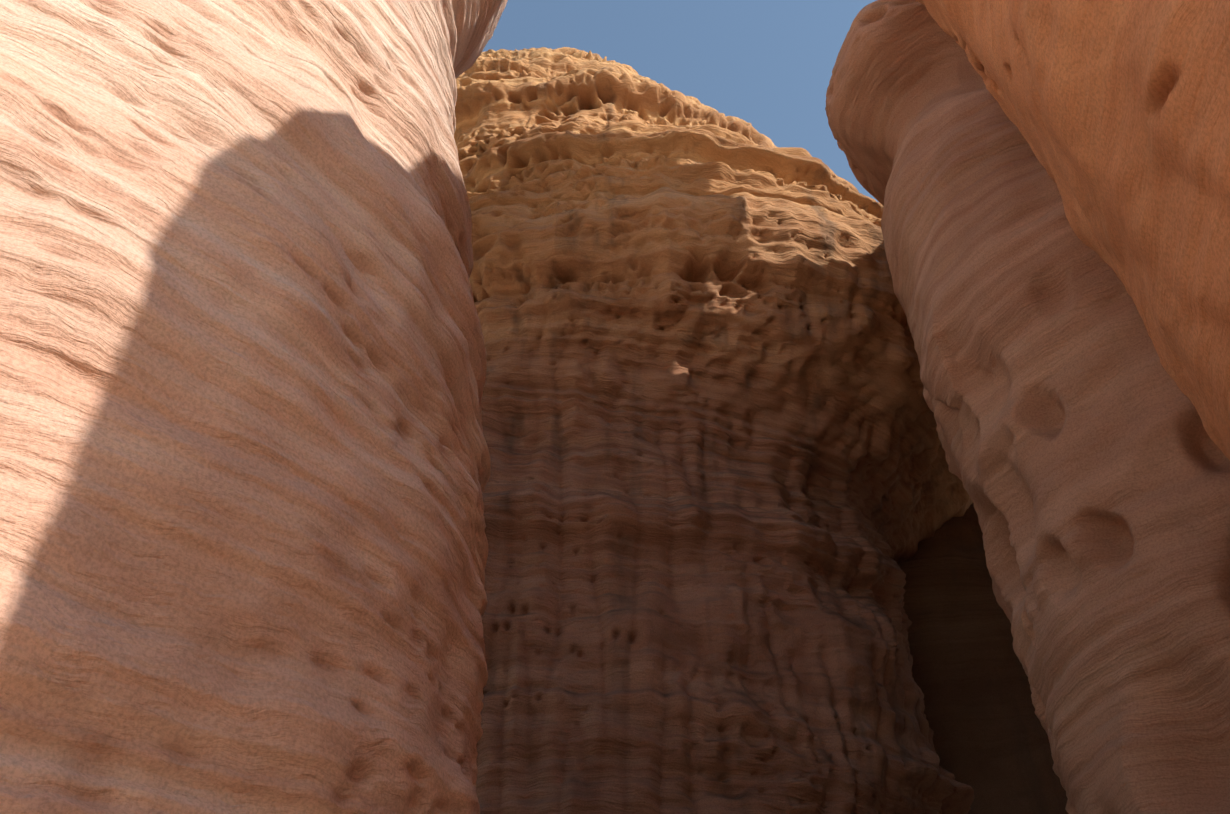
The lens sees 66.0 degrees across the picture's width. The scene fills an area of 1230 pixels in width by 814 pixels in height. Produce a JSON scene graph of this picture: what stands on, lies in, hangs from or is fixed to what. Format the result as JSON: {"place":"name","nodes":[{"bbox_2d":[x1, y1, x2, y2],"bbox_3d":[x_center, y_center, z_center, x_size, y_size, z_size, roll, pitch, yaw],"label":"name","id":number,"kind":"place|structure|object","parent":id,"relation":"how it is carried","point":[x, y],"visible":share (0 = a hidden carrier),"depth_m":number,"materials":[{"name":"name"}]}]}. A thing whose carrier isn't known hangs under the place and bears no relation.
{"place":"outdoors","nodes":[
{"label":"outdoors","id":0,"kind":"place"},
{"bbox_2d":[482,0,878,201],"label":"sky","id":1,"kind":"structure","parent":0,"point":[768,65],"materials":[{"name":"blue"}]},
{"label":"ground","id":2,"kind":"structure","parent":0,"visible":0},
{"bbox_2d":[0,0,507,813],"bbox_3d":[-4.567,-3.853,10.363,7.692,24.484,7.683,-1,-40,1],"label":"rock wall","id":3,"kind":"structure","parent":2,"relation":"on","point":[244,464],"depth_m":4.28,"materials":[{"name":"stone"}]},
{"bbox_2d":[454,47,974,813],"bbox_3d":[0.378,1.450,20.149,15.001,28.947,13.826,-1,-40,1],"label":"back wall","id":4,"kind":"structure","parent":2,"relation":"on","point":[724,491],"depth_m":14.13,"materials":[{"name":"beige stone"}]},
{"bbox_2d":[898,503,1068,813],"bbox_3d":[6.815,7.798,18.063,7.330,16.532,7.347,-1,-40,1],"label":"recess rock","id":5,"kind":"object","parent":2,"relation":"on","point":[991,743],"visible":0.17,"depth_m":16.38,"materials":[{"name":"stone"}]},
{"bbox_2d":[825,0,1229,813],"bbox_3d":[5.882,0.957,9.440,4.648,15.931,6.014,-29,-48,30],"label":"fin","id":6,"kind":"object","parent":2,"relation":"on","point":[1089,462],"visible":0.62,"depth_m":8.24,"materials":[{"name":"brown stone"}]},
{"bbox_2d":[916,0,1229,459],"bbox_3d":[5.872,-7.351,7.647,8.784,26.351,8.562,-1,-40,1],"label":"rock wall","id":7,"kind":"structure","parent":2,"relation":"on","point":[1117,112],"depth_m":4.03,"materials":[{"name":"orange stone"}]}
]}

